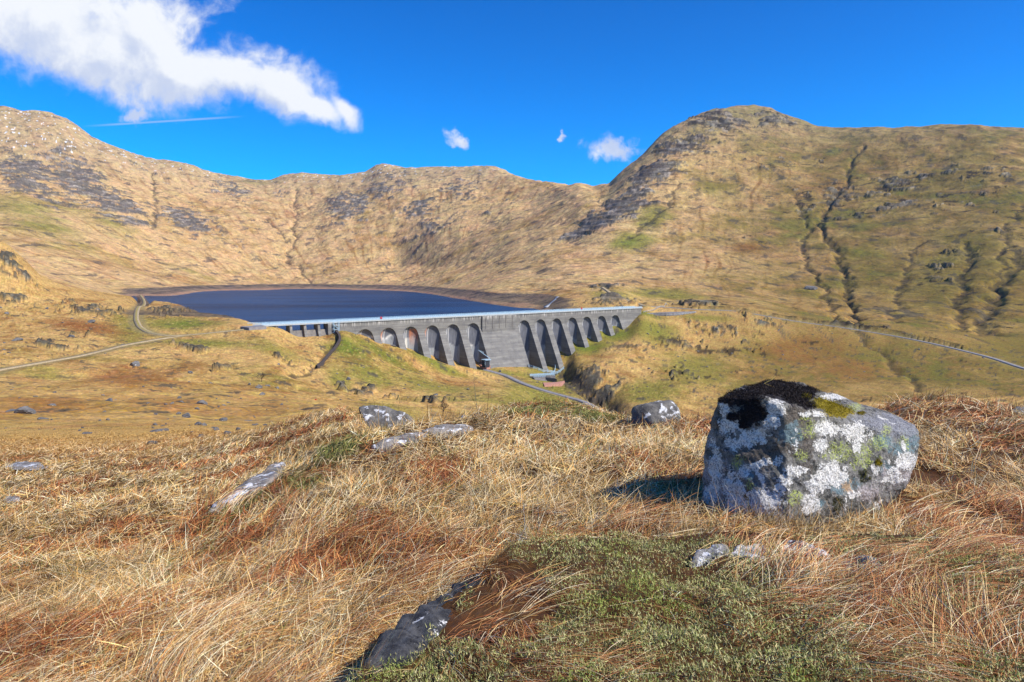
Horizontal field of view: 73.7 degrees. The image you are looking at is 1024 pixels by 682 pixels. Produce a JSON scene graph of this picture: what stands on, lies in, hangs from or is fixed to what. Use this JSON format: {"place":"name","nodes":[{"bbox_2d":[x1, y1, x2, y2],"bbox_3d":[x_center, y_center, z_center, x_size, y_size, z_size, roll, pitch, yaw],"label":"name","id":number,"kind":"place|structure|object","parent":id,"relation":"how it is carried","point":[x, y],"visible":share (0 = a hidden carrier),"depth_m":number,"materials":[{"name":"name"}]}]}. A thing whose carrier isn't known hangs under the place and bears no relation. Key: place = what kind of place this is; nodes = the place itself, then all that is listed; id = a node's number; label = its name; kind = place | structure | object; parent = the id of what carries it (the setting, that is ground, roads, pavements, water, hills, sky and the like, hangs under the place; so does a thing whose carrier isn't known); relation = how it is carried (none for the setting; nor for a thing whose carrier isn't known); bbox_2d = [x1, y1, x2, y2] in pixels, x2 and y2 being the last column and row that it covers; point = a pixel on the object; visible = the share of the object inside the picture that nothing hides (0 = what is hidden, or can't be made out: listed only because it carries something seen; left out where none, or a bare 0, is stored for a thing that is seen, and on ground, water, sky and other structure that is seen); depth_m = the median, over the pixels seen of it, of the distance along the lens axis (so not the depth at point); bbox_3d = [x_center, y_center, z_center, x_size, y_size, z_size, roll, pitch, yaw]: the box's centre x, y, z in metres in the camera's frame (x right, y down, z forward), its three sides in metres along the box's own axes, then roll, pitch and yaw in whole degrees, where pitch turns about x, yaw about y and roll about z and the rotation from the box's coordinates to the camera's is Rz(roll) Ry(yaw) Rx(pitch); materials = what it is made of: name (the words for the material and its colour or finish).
{"place":"outdoors","nodes":[
{"label":"outdoors","id":0,"kind":"place"},
{"bbox_2d":[0,336,179,370],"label":"gravel track","id":1,"kind":"structure","parent":0,"point":[12,367],"depth_m":249.22,"materials":[{"name":"beige gravel"}]},
{"bbox_2d":[133,295,243,335],"bbox_3d":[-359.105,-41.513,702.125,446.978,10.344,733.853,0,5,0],"label":"gravel track","id":2,"kind":"structure","parent":0,"point":[137,326],"depth_m":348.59,"materials":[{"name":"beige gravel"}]},
{"bbox_2d":[131,289,537,330],"bbox_3d":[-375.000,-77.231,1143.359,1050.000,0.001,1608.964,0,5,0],"label":"lake water","id":3,"kind":"structure","parent":0,"point":[280,305],"depth_m":761.83,"materials":[{"name":"blue liquid"}]},
{"bbox_2d":[0,105,1023,334],"bbox_3d":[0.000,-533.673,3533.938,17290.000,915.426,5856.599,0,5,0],"label":"mountains","id":4,"kind":"structure","parent":0,"point":[760,207],"depth_m":1500.73,"materials":[{"name":"brown plant"}]},
{"bbox_2d":[804,286,817,289],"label":"rock","id":5,"kind":"object","parent":4,"relation":"on","point":[811,287],"visible":1,"depth_m":913.50,"materials":[{"name":"grey stone"}]},
{"bbox_2d":[0,241,1023,430],"bbox_3d":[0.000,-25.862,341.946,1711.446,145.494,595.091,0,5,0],"label":"valley hillside","id":6,"kind":"structure","parent":0,"point":[614,372],"depth_m":384.56,"materials":[{"name":"yellow plant"}]},
{"bbox_2d":[11,338,22,340],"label":"rock","id":7,"kind":"object","parent":6,"relation":"on","point":[18,339],"visible":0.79,"depth_m":273.30,"materials":[{"name":"grey stone"}]},
{"bbox_2d":[14,406,35,413],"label":"rock","id":8,"kind":"object","parent":6,"relation":"on","point":[25,410],"visible":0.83,"depth_m":75.93,"materials":[{"name":"grey stone"}]},
{"bbox_2d":[130,361,139,365],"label":"rock","id":9,"kind":"object","parent":6,"relation":"on","point":[135,363],"visible":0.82,"depth_m":233.01,"materials":[{"name":"grey stone"}]},
{"bbox_2d":[196,400,207,404],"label":"rock","id":10,"kind":"object","parent":6,"relation":"on","point":[202,402],"visible":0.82,"depth_m":110.03,"materials":[{"name":"grey stone"}]},
{"bbox_2d":[240,325,265,329],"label":"gravel pad","id":11,"kind":"object","parent":6,"relation":"on","point":[257,327],"visible":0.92,"depth_m":350.02,"materials":[{"name":"grey gravel"}]},
{"bbox_2d":[317,330,340,368],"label":"training wall","id":12,"kind":"structure","parent":6,"relation":"on","point":[326,357],"depth_m":347.19,"materials":[{"name":"grey concrete"}]},
{"bbox_2d":[438,403,447,415],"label":"bare bush","id":13,"kind":"object","parent":6,"relation":"on","point":[442,405],"visible":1,"depth_m":188.18,"materials":[{"name":"brown plant"}]},
{"bbox_2d":[248,306,642,371],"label":"dam","id":14,"kind":"structure","parent":6,"relation":"on","point":[536,339],"depth_m":459.52,"materials":[{"name":"concrete"}]},
{"bbox_2d":[482,360,489,367],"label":"outlet door","id":15,"kind":"structure","parent":14,"relation":"in","point":[485,364],"depth_m":445.12,"materials":[{"name":"metal"}]},
{"bbox_2d":[530,373,556,381],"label":"outlet works","id":16,"kind":"structure","parent":6,"relation":"on","point":[550,377],"depth_m":441.04,"materials":[{"name":"concrete"}]},
{"bbox_2d":[647,311,694,315],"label":"gravel pad","id":17,"kind":"object","parent":6,"relation":"on","point":[665,313],"visible":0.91,"depth_m":573.86,"materials":[{"name":"grey gravel"}]},
{"bbox_2d":[0,398,1023,681],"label":"ground","id":18,"kind":"structure","parent":0,"point":[526,570],"depth_m":3.02,"materials":[{"name":"brown plant"}]},
{"bbox_2d":[3,496,19,502],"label":"rock slab","id":19,"kind":"object","parent":18,"relation":"on","point":[11,497],"visible":0.37,"depth_m":10.92,"materials":[{"name":"grey stone"}]},
{"bbox_2d":[6,461,47,470],"bbox_3d":[-11.836,3.151,16.597,0.591,0.783,3.580,-5,7,-41],"label":"rock slab","id":20,"kind":"object","parent":18,"relation":"on","point":[23,464],"visible":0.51,"depth_m":16.13,"materials":[{"name":"grey stone"}]},
{"bbox_2d":[150,428,168,431],"bbox_3d":[-19.782,5.027,38.256,0.986,0.190,0.678,-3,6,-25],"label":"rock","id":21,"kind":"object","parent":18,"relation":"on","point":[159,430],"visible":0.59,"depth_m":38.23,"materials":[{"name":"grey stone"}]},
{"bbox_2d":[208,462,285,514],"bbox_3d":[-2.739,1.676,7.582,0.396,0.497,2.184,0,5,0],"label":"rock slab","id":22,"kind":"object","parent":18,"relation":"on","point":[260,478],"visible":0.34,"depth_m":7.17,"materials":[{"name":"grey stone"}]},
{"bbox_2d":[359,405,413,428],"bbox_3d":[-2.922,1.873,16.151,1.539,0.805,1.428,0,5,0],"label":"rock","id":23,"kind":"object","parent":18,"relation":"on","point":[369,413],"visible":0.49,"depth_m":15.64,"materials":[{"name":"grey stone"}]},
{"bbox_2d":[371,432,427,451],"bbox_3d":[-1.308,1.274,8.128,0.276,0.304,0.862,3,6,32],"label":"rock slab","id":24,"kind":"object","parent":18,"relation":"on","point":[389,441],"visible":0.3,"depth_m":7.98,"materials":[{"name":"grey stone"}]},
{"bbox_2d":[364,574,484,677],"bbox_3d":[-0.285,1.218,2.800,0.214,0.368,1.001,2,6,23],"label":"outcrop","id":25,"kind":"object","parent":18,"relation":"on","point":[404,645],"visible":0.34,"depth_m":2.53,"materials":[{"name":"grey stone"}]},
{"bbox_2d":[422,424,472,437],"bbox_3d":[-0.841,1.236,8.746,0.810,0.339,0.341,-4,7,-35],"label":"rock slab","id":26,"kind":"object","parent":18,"relation":"on","point":[446,427],"visible":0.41,"depth_m":8.67,"materials":[{"name":"grey stone"}]},
{"bbox_2d":[222,404,676,513],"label":"green grass","id":27,"kind":"structure","parent":18,"relation":"on","point":[358,440],"depth_m":7.83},
{"bbox_2d":[0,374,1023,681],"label":"dry grass","id":28,"kind":"structure","parent":18,"relation":"on","point":[112,558],"depth_m":5.42,"materials":[{"name":"beige plant"}]},
{"bbox_2d":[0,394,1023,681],"bbox_3d":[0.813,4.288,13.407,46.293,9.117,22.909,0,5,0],"label":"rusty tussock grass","id":29,"kind":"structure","parent":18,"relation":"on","point":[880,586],"depth_m":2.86,"materials":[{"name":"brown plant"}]},
{"bbox_2d":[631,400,680,426],"bbox_3d":[2.066,1.085,9.728,0.665,0.529,0.907,2,6,15],"label":"rock","id":30,"kind":"object","parent":18,"relation":"on","point":[653,412],"visible":0.57,"depth_m":9.39,"materials":[{"name":"grey stone"}]},
{"bbox_2d":[346,522,1023,681],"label":"heather","id":31,"kind":"object","parent":18,"relation":"on","point":[736,587],"visible":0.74,"depth_m":2.37,"materials":[{"name":"green plant"}]},
{"bbox_2d":[688,543,729,567],"bbox_3d":[0.897,1.087,3.125,0.264,0.285,0.111,-3,6,-30],"label":"rock slab","id":32,"kind":"object","parent":18,"relation":"on","point":[701,553],"visible":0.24,"depth_m":3.10,"materials":[{"name":"grey stone"}]},
{"bbox_2d":[532,484,935,538],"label":"tall grass","id":33,"kind":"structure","parent":18,"relation":"on","point":[724,516],"depth_m":3.87,"materials":[{"name":"brown plant"}]},
{"bbox_2d":[730,542,765,561],"bbox_3d":[1.102,1.086,3.184,0.166,0.273,0.226,2,6,22],"label":"rock slab","id":34,"kind":"object","parent":18,"relation":"on","point":[735,553],"visible":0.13,"depth_m":3.14,"materials":[{"name":"grey stone"}]},
{"bbox_2d":[782,540,830,560],"bbox_3d":[1.348,1.088,3.209,0.227,0.292,0.266,0,5,0],"label":"rock slab","id":35,"kind":"object","parent":18,"relation":"on","point":[798,542],"visible":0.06,"depth_m":3.19,"materials":[{"name":"grey stone"}]},
{"bbox_2d":[701,378,919,524],"bbox_3d":[2.084,0.917,4.809,1.564,1.260,1.196,0,5,0],"label":"boulder","id":36,"kind":"object","parent":18,"relation":"on","point":[777,438],"visible":0.86,"depth_m":4.44,"materials":[{"name":"grey stone"}]},
{"bbox_2d":[840,555,882,572],"bbox_3d":[1.496,1.065,2.933,0.161,0.296,0.190,0,5,0],"label":"rock slab","id":37,"kind":"object","parent":18,"relation":"on","point":[859,560],"visible":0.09,"depth_m":2.92,"materials":[{"name":"grey stone"}]},
{"bbox_2d":[1010,406,1023,415],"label":"rock slab","id":38,"kind":"object","parent":18,"relation":"on","point":[1017,407],"visible":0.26,"depth_m":8.79,"materials":[{"name":"grey stone"}]},
{"bbox_2d":[0,0,1023,185],"label":"sky","id":39,"kind":"structure","parent":0,"point":[569,92],"materials":[{"name":"blue"}]},
{"bbox_2d":[483,369,602,409],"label":"road","id":40,"kind":"structure","parent":0,"point":[534,387],"depth_m":410.19,"materials":[{"name":"grey asphalt"}]},
{"bbox_2d":[543,381,564,386],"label":"gravel apron","id":41,"kind":"object","parent":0,"point":[551,384],"visible":0.69,"depth_m":426.66,"materials":[{"name":"pink gravel"}]},
{"bbox_2d":[601,287,645,305],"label":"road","id":42,"kind":"structure","parent":0,"point":[606,290],"depth_m":724.24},
{"bbox_2d":[651,306,1023,368],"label":"road","id":43,"kind":"structure","parent":0,"point":[1008,363],"depth_m":539.24,"materials":[{"name":"grey asphalt"}]}
]}

